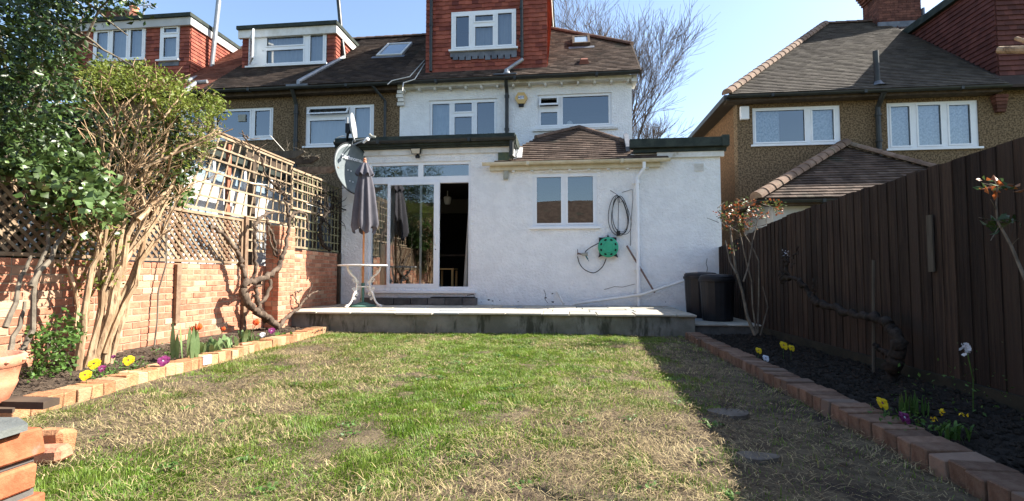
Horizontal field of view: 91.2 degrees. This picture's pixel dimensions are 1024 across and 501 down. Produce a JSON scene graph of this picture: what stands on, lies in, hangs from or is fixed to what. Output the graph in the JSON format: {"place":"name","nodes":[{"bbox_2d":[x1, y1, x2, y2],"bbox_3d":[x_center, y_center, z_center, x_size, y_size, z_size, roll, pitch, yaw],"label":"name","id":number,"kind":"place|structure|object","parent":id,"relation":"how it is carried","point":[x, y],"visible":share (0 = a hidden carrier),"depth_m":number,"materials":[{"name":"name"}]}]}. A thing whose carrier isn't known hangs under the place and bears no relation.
{"place":"outdoors","nodes":[
{"label":"outdoors","id":0,"kind":"place"},
{"bbox_2d":[0,427,44,500],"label":"brick pier","id":1,"kind":"structure","parent":0,"point":[19,452],"depth_m":1.15,"materials":[{"name":"brick"}]},
{"bbox_2d":[0,417,27,438],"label":"slate slab","id":2,"kind":"structure","parent":1,"relation":"on","point":[9,426],"depth_m":1.14,"materials":[{"name":"stone"}]},
{"bbox_2d":[0,396,59,412],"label":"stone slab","id":3,"kind":"object","parent":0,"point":[11,404],"visible":1,"depth_m":1.26,"materials":[{"name":"stone"}]},
{"bbox_2d":[0,350,28,402],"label":"terracotta pot","id":4,"kind":"object","parent":3,"relation":"on","point":[12,362],"visible":0.98,"depth_m":1.27,"materials":[{"name":"ceramic"}]},
{"bbox_2d":[0,104,202,350],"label":"shrub","id":5,"kind":"object","parent":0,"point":[96,187],"visible":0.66,"depth_m":4.38,"materials":[{"name":"green plant"}]},
{"bbox_2d":[11,325,324,395],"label":"bed soil","id":6,"kind":"structure","parent":0,"point":[64,381],"depth_m":4.88,"materials":[{"name":"soil"}]},
{"bbox_2d":[19,307,87,382],"bbox_3d":[-3.869,0.781,4.262,0.434,0.631,1.111,3,-4,-44],"label":"leafy sapling","id":7,"kind":"object","parent":6,"relation":"on","point":[38,368],"visible":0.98,"depth_m":4.16,"materials":[{"name":"green plant"}]},
{"bbox_2d":[28,52,232,370],"bbox_3d":[-3.877,-0.546,5.199,1.701,3.431,2.141,2,-3,-29],"label":"pale stemmed shrub","id":8,"kind":"object","parent":6,"relation":"on","point":[106,333],"visible":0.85,"depth_m":4.95,"materials":[{"name":"green plant"}]},
{"bbox_2d":[170,322,202,358],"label":"tulip","id":9,"kind":"object","parent":6,"relation":"on","point":[193,345],"visible":0.99,"depth_m":5.09,"materials":[{"name":"green plant"}]},
{"bbox_2d":[202,327,227,351],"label":"tulip","id":10,"kind":"object","parent":6,"relation":"on","point":[212,345],"visible":0.88,"depth_m":5.50,"materials":[{"name":"green plant"}]},
{"bbox_2d":[241,216,248,329],"bbox_3d":[-3.964,0.332,7.446,0.042,1.680,0.070,0,-3,6],"label":"trellis post","id":11,"kind":"object","parent":6,"relation":"on","point":[245,263],"visible":0.64,"depth_m":7.44,"materials":[{"name":"wood"}]},
{"bbox_2d":[238,319,259,342],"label":"tulip","id":12,"kind":"object","parent":6,"relation":"on","point":[245,336],"visible":0.91,"depth_m":6.25,"materials":[{"name":"green plant"}]},
{"bbox_2d":[208,130,320,329],"bbox_3d":[-3.745,-0.246,7.827,0.367,2.958,2.738,0,-3,6],"label":"grape vine","id":13,"kind":"object","parent":6,"relation":"on","point":[250,305],"visible":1,"depth_m":7.53,"materials":[{"name":"brown plant"}]},
{"bbox_2d":[0,0,942,137],"label":"sky","id":14,"kind":"structure","parent":0,"point":[747,33],"materials":[{"name":"blue"}]},
{"bbox_2d":[21,331,981,500],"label":"lawn ground","id":15,"kind":"structure","parent":0,"point":[942,487],"depth_m":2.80,"materials":[{"name":"plant"}]},
{"bbox_2d":[0,409,29,417],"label":"edging brick","id":16,"kind":"object","parent":15,"relation":"on","point":[24,413],"visible":0.2,"depth_m":3.26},
{"bbox_2d":[24,391,63,410],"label":"edging brick","id":17,"kind":"object","parent":15,"relation":"on","point":[46,394],"visible":0.34,"depth_m":3.52,"materials":[{"name":"brick"}]},
{"bbox_2d":[30,443,72,464],"bbox_3d":[-2.337,1.008,2.480,0.257,0.083,0.115,0,-3,-7],"label":"loose brick","id":18,"kind":"object","parent":15,"relation":"on","point":[57,452],"visible":0.5,"depth_m":2.45,"materials":[{"name":"brick"}]},
{"bbox_2d":[42,427,76,449],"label":"broken brick","id":19,"kind":"object","parent":18,"relation":"on","point":[53,435],"visible":0.46,"depth_m":2.57,"materials":[{"name":"brick"}]},
{"bbox_2d":[43,389,75,406],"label":"edging brick","id":20,"kind":"object","parent":15,"relation":"on","point":[69,396],"visible":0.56,"depth_m":3.63,"materials":[{"name":"brick"}]},
{"bbox_2d":[54,386,91,402],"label":"edging brick","id":21,"kind":"object","parent":15,"relation":"on","point":[82,393],"visible":0.52,"depth_m":3.73,"materials":[{"name":"brick"}]},
{"bbox_2d":[67,383,102,398],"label":"edging brick","id":22,"kind":"object","parent":15,"relation":"on","point":[97,390],"visible":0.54,"depth_m":3.85,"materials":[{"name":"brick"}]},
{"bbox_2d":[80,379,115,394],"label":"edging brick","id":23,"kind":"object","parent":15,"relation":"on","point":[108,386],"visible":0.52,"depth_m":3.95,"materials":[{"name":"brick"}]},
{"bbox_2d":[96,376,126,390],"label":"edging brick","id":24,"kind":"object","parent":15,"relation":"on","point":[120,383],"visible":0.5,"depth_m":4.08,"materials":[{"name":"brick"}]},
{"bbox_2d":[105,372,137,386],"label":"edging brick","id":25,"kind":"object","parent":15,"relation":"on","point":[132,378],"visible":0.48,"depth_m":4.18,"materials":[{"name":"brick"}]},
{"bbox_2d":[90,334,745,499],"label":"clover weeds","id":26,"kind":"object","parent":15,"relation":"on","point":[714,423],"visible":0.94,"depth_m":2.80,"materials":[{"name":"green plant"}]},
{"bbox_2d":[43,337,848,500],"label":"fallen leaves","id":27,"kind":"object","parent":15,"relation":"on","point":[289,482],"visible":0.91,"depth_m":2.83,"materials":[{"name":"brown plant"}]},
{"bbox_2d":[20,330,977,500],"bbox_3d":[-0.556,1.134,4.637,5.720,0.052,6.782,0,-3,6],"label":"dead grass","id":28,"kind":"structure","parent":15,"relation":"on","point":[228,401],"depth_m":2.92,"materials":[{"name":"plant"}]},
{"bbox_2d":[707,408,748,419],"bbox_3d":[1.448,1.097,3.344,0.261,0.042,0.196,0,-3,6],"label":"stepping stone","id":29,"kind":"object","parent":15,"relation":"on","point":[744,414],"visible":0.7,"depth_m":3.32,"materials":[{"name":"stone"}]},
{"bbox_2d":[736,451,780,464],"bbox_3d":[1.251,1.057,2.535,0.208,0.042,0.127,0,-3,6],"label":"stepping stone","id":30,"kind":"object","parent":15,"relation":"on","point":[765,458],"visible":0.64,"depth_m":2.51,"materials":[{"name":"stone"}]},
{"bbox_2d":[781,378,813,394],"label":"edging brick","id":31,"kind":"object","parent":15,"relation":"on","point":[784,382],"visible":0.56,"depth_m":3.96,"materials":[{"name":"brick"}]},
{"bbox_2d":[799,388,836,404],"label":"edging brick","id":32,"kind":"object","parent":15,"relation":"on","point":[803,391],"visible":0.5,"depth_m":3.65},
{"bbox_2d":[806,391,843,407],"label":"edging brick","id":33,"kind":"object","parent":15,"relation":"on","point":[809,396],"visible":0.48,"depth_m":3.53,"materials":[{"name":"brick"}]},
{"bbox_2d":[813,395,849,412],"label":"edging brick","id":34,"kind":"object","parent":15,"relation":"on","point":[817,402],"visible":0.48,"depth_m":3.44,"materials":[{"name":"brick"}]},
{"bbox_2d":[821,399,860,417],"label":"edging brick","id":35,"kind":"object","parent":15,"relation":"on","point":[826,407],"visible":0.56,"depth_m":3.32,"materials":[{"name":"brick"}]},
{"bbox_2d":[831,403,873,421],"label":"edging brick","id":36,"kind":"object","parent":15,"relation":"on","point":[835,407],"visible":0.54,"depth_m":3.21,"materials":[{"name":"brick"}]},
{"bbox_2d":[839,408,882,428],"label":"edging brick","id":37,"kind":"object","parent":15,"relation":"on","point":[844,413],"visible":0.48,"depth_m":3.09,"materials":[{"name":"brick"}]},
{"bbox_2d":[704,333,1023,474],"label":"bed soil","id":38,"kind":"structure","parent":15,"relation":"on","point":[1011,435],"depth_m":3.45,"materials":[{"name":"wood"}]},
{"bbox_2d":[708,196,787,335],"bbox_3d":[3.331,0.186,7.047,1.097,1.980,0.776,0,-3,6],"label":"rose bush","id":39,"kind":"object","parent":38,"relation":"on","point":[755,331],"visible":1,"depth_m":6.99,"materials":[{"name":"brown plant"}]},
{"bbox_2d":[778,246,908,381],"bbox_3d":[3.257,0.568,5.175,0.157,1.304,2.333,0,-3,6],"label":"old fence vine","id":40,"kind":"object","parent":38,"relation":"on","point":[895,354],"visible":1,"depth_m":4.27,"materials":[{"name":"brown plant"}]},
{"bbox_2d":[872,260,875,372],"bbox_3d":[3.233,0.615,4.487,0.028,1.061,0.057,2,-3,-33],"label":"garden stake","id":41,"kind":"object","parent":38,"relation":"on","point":[873,324],"visible":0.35,"depth_m":4.48,"materials":[{"name":"wood"}]},
{"bbox_2d":[867,398,941,431],"bbox_3d":[2.231,0.925,2.884,0.368,0.166,0.441,0,-3,6],"label":"plant","id":42,"kind":"object","parent":38,"relation":"on","point":[916,415],"visible":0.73,"depth_m":2.81,"materials":[{"name":"green plant"}]},
{"bbox_2d":[898,391,928,416],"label":"daffodil leaves","id":43,"kind":"object","parent":38,"relation":"on","point":[906,404],"visible":0.93,"depth_m":3.16,"materials":[{"name":"green plant"}]},
{"bbox_2d":[930,409,976,442],"bbox_3d":[2.359,0.941,2.699,0.207,0.129,0.270,-2,-3,29],"label":"drooping daffodil","id":44,"kind":"object","parent":38,"relation":"on","point":[954,433],"visible":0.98,"depth_m":2.66,"materials":[{"name":"green plant"}]},
{"bbox_2d":[891,342,1022,419],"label":"white flower","id":45,"kind":"object","parent":38,"relation":"on","point":[966,346],"visible":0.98,"depth_m":3.23,"materials":[{"name":"green plant"}]},
{"bbox_2d":[973,175,1023,279],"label":"tall rose stem","id":46,"kind":"object","parent":38,"relation":"on","point":[995,188],"visible":1,"depth_m":2.80,"materials":[{"name":"brown plant"}]},
{"bbox_2d":[848,414,888,434],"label":"edging brick","id":47,"kind":"object","parent":15,"relation":"on","point":[854,420],"visible":0.34,"depth_m":3.00,"materials":[{"name":"brick"}]},
{"bbox_2d":[860,416,905,440],"bbox_3d":[2.141,1.031,2.884,0.214,0.128,0.109,-3,-3,6],"label":"edging brick","id":48,"kind":"object","parent":15,"relation":"on","point":[866,423],"visible":0.42,"depth_m":2.87,"materials":[{"name":"brick"}]},
{"bbox_2d":[872,423,924,446],"bbox_3d":[2.134,1.026,2.773,0.216,0.126,0.108,0,-3,6],"label":"edging brick","id":49,"kind":"object","parent":15,"relation":"on","point":[878,429],"visible":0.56,"depth_m":2.76,"materials":[{"name":"brick"}]},
{"bbox_2d":[884,430,934,454],"bbox_3d":[2.115,1.025,2.660,0.216,0.118,0.111,-1,-3,6],"label":"edging brick","id":50,"kind":"object","parent":15,"relation":"on","point":[890,436],"visible":0.4,"depth_m":2.66,"materials":[{"name":"brick"}]},
{"bbox_2d":[897,436,951,461],"bbox_3d":[2.102,1.018,2.546,0.220,0.121,0.117,-3,-3,6],"label":"edging brick","id":51,"kind":"object","parent":15,"relation":"on","point":[904,444],"visible":0.4,"depth_m":2.55,"materials":[{"name":"brick"}]},
{"bbox_2d":[911,442,972,472],"bbox_3d":[2.083,1.010,2.433,0.219,0.126,0.116,-2,-4,6],"label":"edging brick","id":52,"kind":"object","parent":15,"relation":"on","point":[920,451],"visible":0.48,"depth_m":2.42,"materials":[{"name":"brick"}]},
{"bbox_2d":[929,452,995,480],"bbox_3d":[2.077,1.007,2.316,0.219,0.119,0.120,-3,-3,6],"label":"edging brick","id":53,"kind":"object","parent":15,"relation":"on","point":[937,461],"visible":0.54,"depth_m":2.31,"materials":[{"name":"brick"}]},
{"bbox_2d":[948,459,1019,487],"bbox_3d":[2.070,1.001,2.202,0.212,0.120,0.113,0,-3,6],"label":"edging brick","id":54,"kind":"object","parent":15,"relation":"on","point":[957,468],"visible":0.46,"depth_m":2.20,"materials":[{"name":"brick"}]},
{"bbox_2d":[965,470,1023,500],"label":"edging brick","id":55,"kind":"object","parent":15,"relation":"on","point":[976,484],"visible":0.58,"depth_m":2.10,"materials":[{"name":"brick"}]},
{"bbox_2d":[987,479,1023,500],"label":"edging brick","id":56,"kind":"object","parent":15,"relation":"on","point":[1000,490],"visible":0.92,"depth_m":2.00,"materials":[{"name":"brick"}]},
{"label":"ground","id":57,"kind":"structure","parent":0,"visible":0},
{"bbox_2d":[10,113,97,258],"bbox_3d":[-5.344,-0.214,3.734,1.255,2.658,3.887,0,-3,6],"label":"neighbour hedge","id":58,"kind":"object","parent":57,"relation":"on","point":[19,233],"visible":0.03,"depth_m":5.19,"materials":[{"name":"green plant"}]},
{"bbox_2d":[0,0,156,257],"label":"evergreen tree","id":59,"kind":"object","parent":57,"relation":"on","point":[28,67],"visible":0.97,"depth_m":4.03,"materials":[{"name":"green plant"}]},
{"bbox_2d":[18,0,294,140],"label":"red dormer terrace house","id":60,"kind":"structure","parent":57,"relation":"on","point":[202,53],"depth_m":13.89,"materials":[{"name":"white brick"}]},
{"bbox_2d":[0,225,338,368],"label":"garden brick wall","id":61,"kind":"structure","parent":57,"relation":"on","point":[210,300],"depth_m":6.26,"materials":[{"name":"brick"}]},
{"bbox_2d":[0,175,128,259],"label":"lattice panel","id":62,"kind":"object","parent":61,"relation":"attached to","point":[5,250],"visible":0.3,"depth_m":4.48,"materials":[{"name":"brown wood"}]},
{"bbox_2d":[173,264,181,322],"bbox_3d":[-4.110,0.528,6.163,0.037,0.720,0.070,0,-3,6],"label":"batten","id":63,"kind":"object","parent":61,"relation":"attached to","point":[177,293],"visible":0.93,"depth_m":6.14,"materials":[{"name":"wood"}]},
{"bbox_2d":[128,201,243,263],"bbox_3d":[-4.105,-0.180,6.465,0.042,0.665,1.930,0,-3,6],"label":"lattice panel","id":64,"kind":"object","parent":61,"relation":"attached to","point":[240,224],"visible":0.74,"depth_m":6.49,"materials":[{"name":"brown wood"}]},
{"bbox_2d":[223,144,231,264],"bbox_3d":[-4.070,-0.573,7.171,0.040,1.900,0.070,0,-3,6],"label":"red post","id":65,"kind":"object","parent":61,"relation":"on","point":[228,179],"visible":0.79,"depth_m":7.17,"materials":[{"name":"wood"}]},
{"bbox_2d":[183,133,292,225],"bbox_3d":[-3.988,-1.034,7.553,0.026,1.096,2.473,0,-3,6],"label":"square trellis","id":66,"kind":"object","parent":65,"relation":"attached to","point":[209,196],"visible":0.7,"depth_m":7.41,"materials":[{"name":"brown wood"}]},
{"bbox_2d":[209,128,294,163],"bbox_3d":[-3.964,-1.590,7.804,0.060,0.025,2.050,0,-3,6],"label":"trellis rail","id":67,"kind":"object","parent":66,"relation":"attached to","point":[260,149],"visible":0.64,"depth_m":7.77,"materials":[{"name":"brown wood"}]},
{"bbox_2d":[248,218,265,252],"bbox_3d":[-3.959,-0.232,7.771,0.026,0.516,0.434,0,-3,6],"label":"square trellis","id":68,"kind":"object","parent":66,"relation":"attached to","point":[259,240],"visible":0.71,"depth_m":7.85,"materials":[{"name":"brown wood"}]},
{"bbox_2d":[291,168,326,215],"bbox_3d":[-3.758,-1.055,9.341,0.026,0.716,1.234,0,-3,6],"label":"square trellis","id":69,"kind":"object","parent":66,"relation":"attached to","point":[307,192],"visible":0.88,"depth_m":9.25,"materials":[{"name":"brown wood"}]},
{"bbox_2d":[291,171,339,252],"bbox_3d":[-3.749,-0.678,9.664,0.026,1.356,1.794,0,-3,6],"label":"square trellis","id":70,"kind":"object","parent":61,"relation":"on","point":[313,223],"visible":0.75,"depth_m":9.58,"materials":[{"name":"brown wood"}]},
{"bbox_2d":[293,216,306,248],"bbox_3d":[-3.779,-0.319,8.934,0.026,0.566,0.414,0,-3,6],"label":"square trellis","id":71,"kind":"object","parent":70,"relation":"attached to","point":[301,237],"visible":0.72,"depth_m":8.98,"materials":[{"name":"brown wood"}]},
{"bbox_2d":[310,178,346,251],"bbox_3d":[-3.560,-0.703,9.927,0.539,1.454,1.629,0,-3,6],"label":"espalier vine","id":72,"kind":"object","parent":70,"relation":"attached to","point":[320,231],"visible":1,"depth_m":9.74,"materials":[{"name":"brown plant"}]},
{"bbox_2d":[337,254,340,303],"bbox_3d":[-3.616,0.590,10.490,0.050,1.050,0.075,0,-3,6],"label":"corner post","id":73,"kind":"object","parent":61,"relation":"attached to","point":[338,280],"visible":0.86,"depth_m":10.46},
{"bbox_2d":[13,134,336,265],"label":"white outhouse","id":74,"kind":"structure","parent":57,"relation":"on","point":[261,258],"depth_m":8.81,"materials":[{"name":"paint"}]},
{"bbox_2d":[187,205,211,251],"bbox_3d":[-4.897,-0.337,7.872,0.013,0.700,0.500,0,-3,6],"label":"side window","id":75,"kind":"structure","parent":74,"relation":"in","point":[193,220],"depth_m":7.86,"materials":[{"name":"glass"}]},
{"bbox_2d":[232,150,338,264],"bbox_3d":[-4.433,-0.192,9.475,1.881,3.170,2.600,0,-3,6],"label":"pergola","id":76,"kind":"object","parent":57,"relation":"on","point":[295,157],"visible":0.42,"depth_m":8.95,"materials":[{"name":"wood"}]},
{"bbox_2d":[200,0,425,283],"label":"brown terrace house","id":77,"kind":"structure","parent":57,"relation":"on","point":[334,74],"depth_m":12.77,"materials":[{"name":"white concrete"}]},
{"bbox_2d":[211,107,273,141],"bbox_3d":[-6.886,-3.222,12.857,1.755,0.855,0.135,0,-3,6],"label":"window","id":78,"kind":"structure","parent":77,"relation":"in","point":[242,117],"depth_m":12.83,"materials":[{"name":"white plastic"}]},
{"bbox_2d":[302,104,373,147],"bbox_3d":[-4.310,-3.109,12.578,1.894,1.070,0.298,0,-3,6],"label":"window","id":79,"kind":"structure","parent":77,"relation":"in","point":[324,124],"depth_m":12.66,"materials":[{"name":"white plastic"}]},
{"bbox_2d":[371,42,411,57],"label":"roof window","id":80,"kind":"structure","parent":77,"relation":"in","point":[399,49],"depth_m":14.14,"materials":[{"name":"glass"}]},
{"bbox_2d":[291,313,694,336],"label":"patio plinth","id":81,"kind":"structure","parent":57,"relation":"on","point":[600,325],"depth_m":7.92,"materials":[{"name":"concrete"}]},
{"bbox_2d":[290,304,696,316],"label":"patio slabs","id":82,"kind":"structure","parent":81,"relation":"on","point":[606,311],"depth_m":8.50,"materials":[{"name":"concrete"}]},
{"bbox_2d":[337,264,388,307],"bbox_3d":[-2.843,0.674,9.575,0.940,0.806,0.940,0,-3,6],"label":"bistro table","id":83,"kind":"object","parent":82,"relation":"on","point":[372,278],"visible":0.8,"depth_m":9.46,"materials":[{"name":"white metal"}]},
{"bbox_2d":[349,158,378,306],"bbox_3d":[-2.844,-0.359,9.629,0.491,2.860,0.493,3,-4,-43],"label":"parasol","id":84,"kind":"object","parent":82,"relation":"on","point":[364,219],"visible":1,"depth_m":9.55,"materials":[{"name":"grey fabric"}]},
{"bbox_2d":[360,297,477,304],"bbox_3d":[-1.884,1.029,10.183,2.382,0.144,0.299,0,-3,6],"label":"doorstep","id":85,"kind":"object","parent":82,"relation":"on","point":[423,301],"visible":0.92,"depth_m":10.03,"materials":[{"name":"concrete"}]},
{"bbox_2d":[333,0,729,311],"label":"white house","id":86,"kind":"structure","parent":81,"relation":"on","point":[565,149],"depth_m":10.51,"materials":[{"name":"paint"}]},
{"bbox_2d":[334,117,368,193],"bbox_3d":[-3.228,-1.971,10.285,0.652,1.696,0.832,0,-3,-7],"label":"satellite dish","id":87,"kind":"object","parent":86,"relation":"attached to","point":[349,157],"visible":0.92,"depth_m":10.23,"materials":[{"name":"grey paint"}]},
{"bbox_2d":[345,113,375,141],"bbox_3d":[-3.174,-2.532,10.501,0.542,0.637,0.486,2,-3,-33],"label":"satellite dish","id":88,"kind":"object","parent":86,"relation":"attached to","point":[350,128],"visible":0.94,"depth_m":10.49,"materials":[{"name":"paint"}]},
{"bbox_2d":[365,161,475,292],"bbox_3d":[-1.871,-0.483,10.547,2.324,2.732,0.410,0,-3,6],"label":"patio door","id":89,"kind":"structure","parent":86,"relation":"in","point":[384,186],"depth_m":10.50,"materials":[{"name":"white plastic"}]},
{"bbox_2d":[423,254,464,283],"bbox_3d":[-1.276,0.495,12.360,1.600,0.760,0.900,0,-3,6],"label":"dining table","id":90,"kind":"object","parent":86,"relation":"in","point":[441,256],"visible":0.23,"depth_m":12.04,"materials":[{"name":"wood"}]},
{"bbox_2d":[440,268,457,286],"bbox_3d":[-1.479,0.619,11.440,0.400,0.421,0.460,0,-3,6],"label":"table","id":91,"kind":"object","parent":86,"relation":"in","point":[452,277],"visible":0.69,"depth_m":11.50,"materials":[{"name":"orange wood"}]},
{"bbox_2d":[429,98,496,134],"bbox_3d":[-1.180,-3.048,12.285,1.681,1.256,0.169,0,-3,6],"label":"window","id":92,"kind":"structure","parent":86,"relation":"in","point":[443,114],"depth_m":12.27,"materials":[{"name":"white plastic"}]},
{"bbox_2d":[530,172,599,228],"bbox_3d":[1.064,-0.999,10.119,1.403,1.135,0.135,0,-3,6],"label":"window","id":93,"kind":"structure","parent":86,"relation":"in","point":[564,224],"depth_m":10.11,"materials":[{"name":"white plastic"}]},
{"bbox_2d":[535,93,613,128],"bbox_3d":[1.486,-3.305,11.948,1.845,0.833,0.320,0,-3,6],"label":"window","id":94,"kind":"structure","parent":86,"relation":"in","point":[559,109],"depth_m":11.94,"materials":[{"name":"white plastic"}]},
{"bbox_2d":[569,35,593,48],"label":"roof window","id":95,"kind":"structure","parent":86,"relation":"in","point":[578,41],"depth_m":13.22,"materials":[{"name":"white glass"}]},
{"bbox_2d":[577,235,618,272],"bbox_3d":[1.691,0.066,9.901,0.806,0.766,0.157,0,-3,6],"label":"hose reel","id":96,"kind":"object","parent":86,"relation":"attached to","point":[608,246],"visible":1,"depth_m":9.82,"materials":[{"name":"green plastic"}]},
{"bbox_2d":[608,189,632,245],"bbox_3d":[2.148,-0.657,9.917,0.496,1.122,0.070,0,-3,6],"label":"coiled cable","id":97,"kind":"object","parent":86,"relation":"attached to","point":[618,232],"visible":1,"depth_m":9.93,"materials":[{"name":"black rubber"}]},
{"bbox_2d":[573,280,683,305],"bbox_3d":[2.241,0.823,9.722,2.122,0.516,0.067,0,-3,6],"label":"waste pipe","id":98,"kind":"object","parent":86,"relation":"attached to","point":[633,295],"visible":0.98,"depth_m":9.70,"materials":[{"name":"white paint"}]},
{"bbox_2d":[554,0,715,138],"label":"bare tree","id":99,"kind":"object","parent":57,"relation":"on","point":[642,48],"visible":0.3,"depth_m":25.61,"materials":[{"name":"brown plant"}]},
{"bbox_2d":[695,326,754,334],"bbox_3d":[3.413,1.330,8.678,1.025,0.250,2.080,0,-3,6],"label":"step","id":100,"kind":"object","parent":57,"relation":"on","point":[718,330],"visible":0.14,"depth_m":7.66,"materials":[{"name":"concrete"}]},
{"bbox_2d":[695,317,760,326],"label":"step slabs","id":101,"kind":"structure","parent":100,"relation":"on","point":[734,322],"depth_m":7.82,"materials":[{"name":"concrete"}]},
{"bbox_2d":[683,272,715,317],"bbox_3d":[3.388,0.786,9.000,0.598,0.808,0.599,0,-3,6],"label":"garden bin","id":102,"kind":"object","parent":101,"relation":"on","point":[692,293],"visible":0.57,"depth_m":8.82,"materials":[{"name":"black plastic"}]},
{"bbox_2d":[698,274,735,321],"bbox_3d":[3.403,0.773,8.324,0.578,0.768,0.578,0,-3,6],"label":"garden bin","id":103,"kind":"object","parent":101,"relation":"on","point":[717,296],"visible":1,"depth_m":8.11,"materials":[{"name":"black plastic"}]},
{"bbox_2d":[688,19,1012,245],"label":"hipped brown house","id":104,"kind":"structure","parent":57,"relation":"on","point":[815,128],"depth_m":11.69,"materials":[{"name":"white brick"}]},
{"bbox_2d":[751,105,840,146],"bbox_3d":[6.687,-2.922,11.858,2.056,0.935,0.230,0,-3,6],"label":"window","id":105,"kind":"structure","parent":104,"relation":"in","point":[821,123],"depth_m":11.87,"materials":[{"name":"white plastic"}]},
{"bbox_2d":[886,100,983,150],"bbox_3d":[9.614,-2.851,11.527,2.022,1.122,0.234,0,-3,6],"label":"window","id":106,"kind":"structure","parent":104,"relation":"in","point":[940,125],"depth_m":11.54,"materials":[{"name":"white plastic"}]},
{"bbox_2d":[719,137,1023,412],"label":"closeboard fence","id":107,"kind":"object","parent":57,"relation":"on","point":[948,276],"visible":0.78,"depth_m":4.18,"materials":[{"name":"wood"}]},
{"bbox_2d":[858,0,1023,145],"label":"adjoining loft house","id":108,"kind":"structure","parent":57,"relation":"on","point":[976,33],"depth_m":11.67,"materials":[{"name":"tile"}]},
{"bbox_2d":[856,0,924,26],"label":"ridge chimney","id":109,"kind":"object","parent":108,"relation":"on","point":[898,13],"visible":0.63,"depth_m":15.09,"materials":[{"name":"brick"}]},
{"bbox_2d":[996,36,1023,53],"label":"pruned branch","id":110,"kind":"object","parent":57,"relation":"on","point":[1017,49],"visible":1,"depth_m":2.63,"materials":[{"name":"wood"}]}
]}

